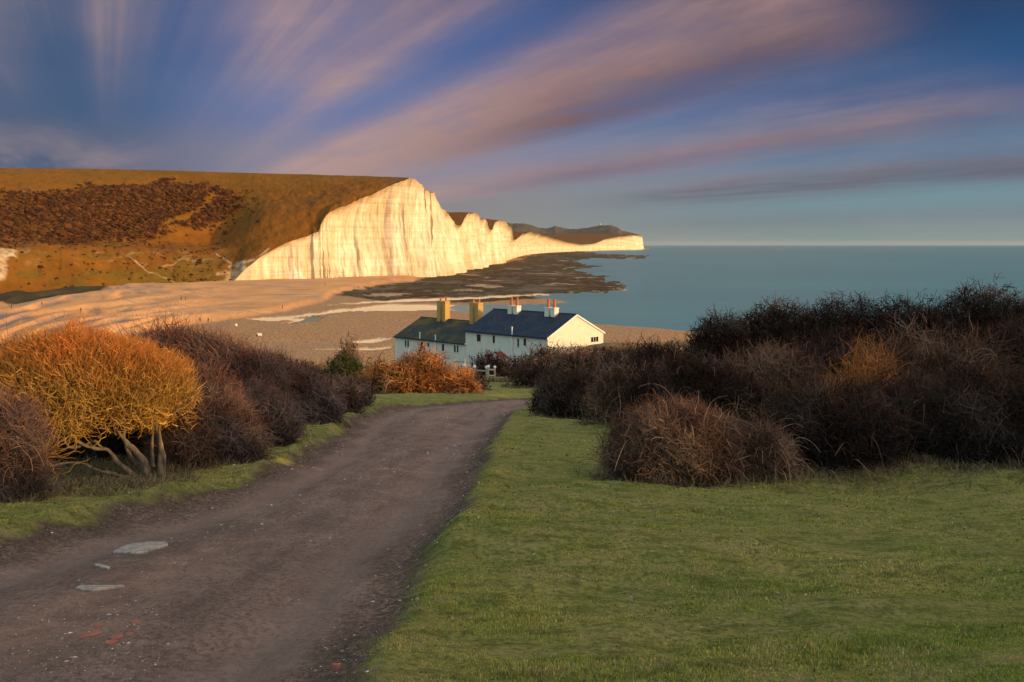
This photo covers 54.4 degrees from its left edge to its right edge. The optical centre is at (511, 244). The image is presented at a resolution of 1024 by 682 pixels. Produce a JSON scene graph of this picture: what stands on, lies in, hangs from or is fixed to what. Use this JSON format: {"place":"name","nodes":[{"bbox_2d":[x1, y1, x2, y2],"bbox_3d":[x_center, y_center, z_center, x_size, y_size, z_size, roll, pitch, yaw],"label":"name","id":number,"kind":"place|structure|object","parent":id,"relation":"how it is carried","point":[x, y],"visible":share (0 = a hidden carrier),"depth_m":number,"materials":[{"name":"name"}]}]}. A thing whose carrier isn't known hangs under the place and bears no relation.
{"place":"outdoors","nodes":[
{"label":"outdoors","id":0,"kind":"place"},
{"bbox_2d":[0,168,408,292],"bbox_3d":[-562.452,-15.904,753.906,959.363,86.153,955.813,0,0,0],"label":"downs","id":1,"kind":"structure","parent":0,"point":[290,207],"depth_m":712.97,"materials":[{"name":"brown plant"}]},
{"bbox_2d":[0,176,260,286],"bbox_3d":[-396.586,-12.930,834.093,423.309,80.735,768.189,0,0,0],"label":"scrub","id":2,"kind":"object","parent":1,"relation":"on","point":[55,222],"visible":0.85,"depth_m":681.19,"materials":[{"name":"brown plant"}]},
{"bbox_2d":[0,398,536,681],"bbox_3d":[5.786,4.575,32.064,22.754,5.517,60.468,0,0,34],"label":"dirt track","id":3,"kind":"structure","parent":0,"point":[256,636],"depth_m":8.16,"materials":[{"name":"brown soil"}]},
{"bbox_2d":[79,631,101,638],"bbox_3d":[-2.551,2.379,6.010,0.139,0.064,0.075,0,-6,-40],"label":"brick fragment","id":4,"kind":"object","parent":3,"relation":"on","point":[91,634],"visible":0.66,"depth_m":6.00,"materials":[{"name":"red brick"}]},
{"bbox_2d":[75,585,124,591],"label":"stone slab","id":5,"kind":"structure","parent":3,"relation":"on","point":[87,588],"depth_m":7.18,"materials":[{"name":"stone"}]},
{"bbox_2d":[93,563,109,569],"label":"stone slab","id":6,"kind":"structure","parent":3,"relation":"on","point":[102,566],"depth_m":7.95,"materials":[{"name":"stone"}]},
{"bbox_2d":[105,640,118,644],"bbox_3d":[-2.347,2.346,5.820,0.064,0.060,0.079,7,3,29],"label":"brick fragment","id":7,"kind":"object","parent":3,"relation":"on","point":[108,642],"visible":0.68,"depth_m":5.81,"materials":[{"name":"red brick"}]},
{"bbox_2d":[109,634,122,639],"bbox_3d":[-2.353,2.358,5.925,0.077,0.071,0.105,0,0,-35],"label":"brick fragment","id":8,"kind":"object","parent":3,"relation":"on","point":[116,636],"visible":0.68,"depth_m":5.90,"materials":[{"name":"red brick"}]},
{"bbox_2d":[130,620,141,623],"bbox_3d":[-2.358,2.393,6.238,0.084,0.060,0.053,0,6,20],"label":"brick fragment","id":9,"kind":"object","parent":3,"relation":"on","point":[135,622],"visible":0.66,"depth_m":6.23,"materials":[{"name":"red brick"}]},
{"bbox_2d":[112,541,167,554],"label":"stone slab","id":10,"kind":"structure","parent":3,"relation":"on","point":[140,548],"depth_m":8.84,"materials":[{"name":"stone"}]},
{"bbox_2d":[330,663,341,670],"bbox_3d":[-0.946,2.290,5.346,0.057,0.081,0.053,0,-6,0],"label":"brick fragment","id":11,"kind":"object","parent":3,"relation":"on","point":[335,666],"visible":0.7,"depth_m":5.33,"materials":[{"name":"red brick"}]},
{"bbox_2d":[0,248,697,364],"bbox_3d":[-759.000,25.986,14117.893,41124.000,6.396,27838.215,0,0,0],"label":"beach","id":12,"kind":"structure","parent":0,"point":[374,313],"depth_m":438.28,"materials":[{"name":"beige sand"}]},
{"bbox_2d":[235,178,643,279],"bbox_3d":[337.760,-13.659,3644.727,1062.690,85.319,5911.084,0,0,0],"label":"chalk cliff","id":13,"kind":"structure","parent":0,"point":[409,226],"depth_m":811.07,"materials":[{"name":"white stone"}]},
{"bbox_2d":[299,178,638,243],"bbox_3d":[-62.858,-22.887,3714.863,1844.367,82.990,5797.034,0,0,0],"label":"downs beyond","id":14,"kind":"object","parent":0,"point":[459,217],"visible":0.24,"depth_m":4657.65,"materials":[{"name":"brown plant"}]},
{"bbox_2d":[0,342,1023,681],"bbox_3d":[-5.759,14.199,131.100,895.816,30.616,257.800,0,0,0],"label":"grass field","id":15,"kind":"structure","parent":0,"point":[506,544],"depth_m":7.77,"materials":[{"name":"green plant"}]},
{"bbox_2d":[0,319,59,439],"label":"bush","id":16,"kind":"object","parent":15,"relation":"on","point":[9,341],"depth_m":16.77,"materials":[{"name":"brown plant"}]},
{"bbox_2d":[0,373,69,502],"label":"bush","id":17,"kind":"object","parent":15,"relation":"on","point":[22,464],"visible":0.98,"depth_m":11.27,"materials":[{"name":"brown plant"}]},
{"bbox_2d":[16,395,89,494],"bbox_3d":[-5.473,2.380,11.698,1.031,1.206,1.244,0,0,23],"label":"sapling","id":18,"kind":"object","parent":15,"relation":"on","point":[60,444],"visible":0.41,"depth_m":11.71,"materials":[{"name":"brown plant"}]},
{"bbox_2d":[43,328,159,464],"bbox_3d":[-6.879,2.810,16.727,3.861,2.754,2.320,0,0,-10],"label":"bush","id":19,"kind":"object","parent":15,"relation":"on","point":[112,442],"visible":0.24,"depth_m":16.13,"materials":[{"name":"brown plant"}]},
{"bbox_2d":[0,311,207,479],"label":"hawthorn tree","id":20,"kind":"object","parent":15,"relation":"on","point":[90,368],"visible":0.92,"depth_m":13.76,"materials":[{"name":"orange plant"}]},
{"bbox_2d":[131,369,228,469],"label":"bush","id":21,"kind":"object","parent":15,"relation":"on","point":[177,443],"visible":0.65,"depth_m":14.86,"materials":[{"name":"brown plant"}]},
{"bbox_2d":[134,347,286,464],"bbox_3d":[-4.765,2.665,15.777,2.305,2.069,2.028,0,0,-24],"label":"bush","id":22,"kind":"object","parent":15,"relation":"on","point":[241,430],"visible":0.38,"depth_m":15.58,"materials":[{"name":"brown plant"}]},
{"bbox_2d":[115,307,308,432],"bbox_3d":[-6.684,2.943,20.991,5.018,3.274,3.022,0,0,0],"label":"bush","id":23,"kind":"object","parent":15,"relation":"on","point":[245,362],"visible":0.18,"depth_m":20.75,"materials":[{"name":"brown plant"}]},
{"bbox_2d":[225,374,316,447],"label":"bush","id":24,"kind":"object","parent":15,"relation":"on","point":[278,413],"visible":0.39,"depth_m":18.80,"materials":[{"name":"brown plant"}]},
{"bbox_2d":[251,340,359,429],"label":"bush","id":25,"kind":"object","parent":15,"relation":"on","point":[320,406],"visible":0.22,"depth_m":24.18,"materials":[{"name":"brown plant"}]},
{"bbox_2d":[292,358,326,375],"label":"bush","id":26,"kind":"object","parent":15,"relation":"on","point":[314,366],"visible":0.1,"depth_m":59.80,"materials":[{"name":"brown plant"}]},
{"bbox_2d":[310,364,374,414],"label":"bush","id":27,"kind":"object","parent":15,"relation":"on","point":[350,390],"visible":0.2,"depth_m":29.05,"materials":[{"name":"brown plant"}]},
{"bbox_2d":[320,347,368,380],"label":"bush","id":28,"kind":"object","parent":15,"relation":"on","point":[344,366],"visible":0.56,"depth_m":57.56,"materials":[{"name":"green plant"}]},
{"bbox_2d":[294,356,399,378],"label":"reeds","id":29,"kind":"object","parent":15,"relation":"on","point":[325,363],"visible":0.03,"depth_m":96.48,"materials":[{"name":"brown plant"}]},
{"bbox_2d":[333,330,364,372],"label":"bush","id":30,"kind":"object","parent":15,"relation":"on","point":[349,346],"visible":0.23,"depth_m":65.94,"materials":[{"name":"green plant"}]},
{"bbox_2d":[330,370,378,406],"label":"bush","id":31,"kind":"object","parent":15,"relation":"on","point":[368,397],"visible":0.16,"depth_m":32.32,"materials":[{"name":"brown plant"}]},
{"bbox_2d":[357,349,397,393],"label":"bush","id":32,"kind":"object","parent":15,"relation":"on","point":[374,371],"visible":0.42,"depth_m":50.52,"materials":[{"name":"plant"}]},
{"bbox_2d":[375,340,469,393],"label":"bush","id":33,"kind":"object","parent":15,"relation":"on","point":[421,372],"visible":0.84,"depth_m":49.31,"materials":[{"name":"orange plant"}]},
{"bbox_2d":[393,297,483,370],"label":"cottage","id":34,"kind":"structure","parent":15,"relation":"on","point":[442,331],"depth_m":171.04,"materials":[{"name":"paint"}]},
{"bbox_2d":[453,345,458,352],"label":"window","id":35,"kind":"structure","parent":34,"relation":"in","point":[456,347],"depth_m":164.51,"materials":[{"name":"glass"}]},
{"bbox_2d":[454,358,465,370],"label":"wooden fence","id":36,"kind":"object","parent":15,"relation":"on","point":[464,361],"visible":0.35,"depth_m":82.51,"materials":[{"name":"white wood"}]},
{"bbox_2d":[440,360,485,393],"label":"bush","id":37,"kind":"object","parent":15,"relation":"on","point":[463,382],"visible":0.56,"depth_m":50.19,"materials":[{"name":"orange plant"}]},
{"bbox_2d":[463,364,486,377],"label":"wooden fence","id":38,"kind":"object","parent":15,"relation":"on","point":[464,365],"visible":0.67,"depth_m":76.48,"materials":[{"name":"white wood"}]},
{"bbox_2d":[472,370,490,389],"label":"bush","id":39,"kind":"object","parent":15,"relation":"on","point":[481,379],"visible":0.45,"depth_m":57.81,"materials":[{"name":"brown plant"}]},
{"bbox_2d":[466,348,510,376],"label":"bush","id":40,"kind":"object","parent":15,"relation":"on","point":[482,363],"visible":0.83,"depth_m":95.37,"materials":[{"name":"brown plant"}]},
{"bbox_2d":[487,365,495,377],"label":"wooden gate","id":41,"kind":"structure","parent":15,"relation":"on","point":[488,369],"depth_m":76.40,"materials":[{"name":"white wood"}]},
{"bbox_2d":[0,376,1023,503],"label":"dry grass","id":42,"kind":"structure","parent":15,"relation":"on","point":[124,482],"depth_m":14.35,"materials":[{"name":"plant"}]},
{"bbox_2d":[500,351,534,375],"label":"bush","id":43,"kind":"object","parent":15,"relation":"on","point":[514,360],"visible":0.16,"depth_m":103.06,"materials":[{"name":"brown plant"}]},
{"bbox_2d":[463,297,604,370],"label":"cottage","id":44,"kind":"structure","parent":15,"relation":"on","point":[509,330],"depth_m":156.74,"materials":[{"name":"white paint"}]},
{"bbox_2d":[476,334,480,341],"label":"window","id":45,"kind":"structure","parent":44,"relation":"in","point":[478,336],"depth_m":160.78,"materials":[{"name":"glass"}]},
{"bbox_2d":[590,336,598,342],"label":"window","id":46,"kind":"structure","parent":44,"relation":"in","point":[593,339],"depth_m":157.69,"materials":[{"name":"glass"}]},
{"bbox_2d":[502,359,577,387],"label":"bush","id":47,"kind":"object","parent":15,"relation":"on","point":[525,372],"visible":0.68,"depth_m":65.56,"materials":[{"name":"brown plant"}]},
{"bbox_2d":[514,333,568,377],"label":"bush","id":48,"kind":"object","parent":15,"relation":"on","point":[544,356],"visible":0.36,"depth_m":83.67,"materials":[{"name":"brown plant"}]},
{"bbox_2d":[521,363,602,420],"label":"bush","id":49,"kind":"object","parent":15,"relation":"on","point":[559,395],"visible":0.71,"depth_m":27.76,"materials":[{"name":"brown plant"}]},
{"bbox_2d":[542,342,603,381],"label":"bush","id":50,"kind":"object","parent":15,"relation":"on","point":[586,359],"visible":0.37,"depth_m":71.18,"materials":[{"name":"brown plant"}]},
{"bbox_2d":[583,345,619,355],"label":"bush","id":51,"kind":"object","parent":15,"relation":"on","point":[601,348],"visible":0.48,"depth_m":127.60,"materials":[{"name":"brown plant"}]},
{"bbox_2d":[584,335,644,382],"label":"bush","id":52,"kind":"object","parent":15,"relation":"on","point":[616,354],"visible":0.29,"depth_m":63.59,"materials":[{"name":"brown plant"}]},
{"bbox_2d":[576,353,690,423],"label":"thicket bush","id":53,"kind":"object","parent":15,"relation":"on","point":[607,401],"visible":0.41,"depth_m":23.73,"materials":[{"name":"brown plant"}]},
{"bbox_2d":[614,341,657,357],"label":"bush","id":54,"kind":"object","parent":15,"relation":"on","point":[641,347],"visible":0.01,"depth_m":118.70,"materials":[{"name":"brown plant"}]},
{"bbox_2d":[618,334,686,375],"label":"thicket bush","id":55,"kind":"object","parent":15,"relation":"on","point":[649,351],"visible":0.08,"depth_m":32.85,"materials":[{"name":"brown plant"}]},
{"bbox_2d":[573,383,783,486],"bbox_3d":[2.508,2.957,14.766,3.196,1.834,2.590,0,0,0],"label":"bush","id":56,"kind":"object","parent":15,"relation":"on","point":[688,442],"visible":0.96,"depth_m":14.20,"materials":[{"name":"brown plant"}]},
{"bbox_2d":[618,346,776,426],"bbox_3d":[4.332,3.390,22.904,3.847,2.385,2.705,0,0,0],"label":"thicket bush","id":57,"kind":"object","parent":15,"relation":"on","point":[702,379],"visible":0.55,"depth_m":22.58,"materials":[{"name":"brown plant"}]},
{"bbox_2d":[675,304,758,369],"bbox_3d":[6.634,3.847,32.464,3.308,3.988,1.789,0,0,0],"label":"hawthorn tree","id":58,"kind":"object","parent":15,"relation":"on","point":[708,336],"visible":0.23,"depth_m":32.27,"materials":[{"name":"black plant"}]},
{"bbox_2d":[700,327,841,422],"bbox_3d":[6.100,3.305,23.442,4.232,2.813,3.111,0,0,0],"label":"thicket bush","id":59,"kind":"object","parent":15,"relation":"on","point":[779,366],"visible":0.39,"depth_m":23.03,"materials":[{"name":"brown plant"}]},
{"bbox_2d":[727,399,823,485],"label":"bush","id":60,"kind":"object","parent":15,"relation":"on","point":[770,444],"visible":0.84,"depth_m":14.41,"materials":[{"name":"brown plant"}]},
{"bbox_2d":[724,294,837,360],"bbox_3d":[8.663,3.661,33.004,4.730,4.259,2.404,0,0,0],"label":"hawthorn tree","id":61,"kind":"object","parent":15,"relation":"on","point":[774,323],"visible":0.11,"depth_m":32.65,"materials":[{"name":"black plant"}]},
{"bbox_2d":[743,369,929,491],"bbox_3d":[4.944,2.787,15.237,2.921,1.895,2.363,0,0,0],"label":"thicket bush","id":62,"kind":"object","parent":15,"relation":"on","point":[847,422],"visible":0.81,"depth_m":14.92,"materials":[{"name":"brown plant"}]},
{"bbox_2d":[785,289,907,357],"bbox_3d":[10.993,3.614,33.041,4.896,4.346,2.573,0,0,0],"label":"hawthorn tree","id":63,"kind":"object","parent":15,"relation":"on","point":[849,317],"visible":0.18,"depth_m":32.67,"materials":[{"name":"brown plant"}]},
{"bbox_2d":[786,324,935,388],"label":"thicket bush","id":64,"kind":"object","parent":15,"relation":"on","point":[835,347],"visible":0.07,"depth_m":23.80,"materials":[{"name":"brown plant"}]},
{"bbox_2d":[813,318,912,394],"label":"bush","id":65,"kind":"object","parent":15,"relation":"on","point":[863,370],"visible":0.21,"depth_m":21.97,"materials":[{"name":"brown plant"}]},
{"bbox_2d":[841,352,971,464],"bbox_3d":[6.448,2.783,16.054,3.234,2.147,2.528,0,0,-34],"label":"thicket bush","id":66,"kind":"object","parent":15,"relation":"on","point":[905,397],"visible":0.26,"depth_m":15.68,"materials":[{"name":"brown plant"}]},
{"bbox_2d":[864,288,963,351],"bbox_3d":[13.267,3.647,33.548,4.404,4.400,2.365,0,0,0],"label":"hawthorn tree","id":67,"kind":"object","parent":15,"relation":"on","point":[897,307],"visible":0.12,"depth_m":33.23,"materials":[{"name":"black plant"}]},
{"bbox_2d":[879,309,1023,387],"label":"thicket bush","id":68,"kind":"object","parent":15,"relation":"on","point":[938,356],"visible":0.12,"depth_m":24.21,"materials":[{"name":"brown plant"}]},
{"bbox_2d":[913,345,1023,472],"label":"thicket bush","id":69,"kind":"object","parent":15,"relation":"on","point":[971,420],"visible":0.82,"depth_m":15.03,"materials":[{"name":"brown plant"}]},
{"bbox_2d":[914,272,1023,346],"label":"hawthorn tree","id":70,"kind":"object","parent":15,"relation":"on","point":[975,310],"visible":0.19,"depth_m":33.16,"materials":[{"name":"brown plant"}]},
{"bbox_2d":[953,307,1023,378],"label":"thicket bush","id":71,"kind":"object","parent":15,"relation":"on","point":[1017,333],"visible":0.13,"depth_m":24.55,"materials":[{"name":"brown plant"}]},
{"bbox_2d":[980,365,1023,461],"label":"thicket bush","id":72,"kind":"object","parent":15,"relation":"on","point":[1021,404],"visible":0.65,"depth_m":14.68,"materials":[{"name":"brown plant"}]},
{"bbox_2d":[1005,292,1023,327],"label":"hawthorn tree","id":73,"kind":"object","parent":15,"relation":"on","point":[1022,303],"visible":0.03,"depth_m":33.31,"materials":[{"name":"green plant"}]},
{"bbox_2d":[0,0,1023,244],"label":"sky","id":74,"kind":"structure","parent":0,"point":[664,122],"materials":[{"name":"blue"}]},
{"bbox_2d":[3,418,1023,681],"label":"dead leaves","id":75,"kind":"object","parent":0,"point":[663,546],"visible":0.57,"depth_m":8.17,"materials":[{"name":"brown plant"}]},
{"bbox_2d":[507,223,639,243],"bbox_3d":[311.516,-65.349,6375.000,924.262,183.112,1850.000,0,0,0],"label":"headland","id":76,"kind":"structure","parent":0,"point":[607,229],"depth_m":6251.72,"materials":[{"name":"plant"}]},
{"bbox_2d":[291,245,1023,331],"bbox_3d":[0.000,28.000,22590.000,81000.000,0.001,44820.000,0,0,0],"label":"sea","id":77,"kind":"structure","parent":0,"point":[677,287],"depth_m":848.40,"materials":[{"name":"liquid"}]}
]}

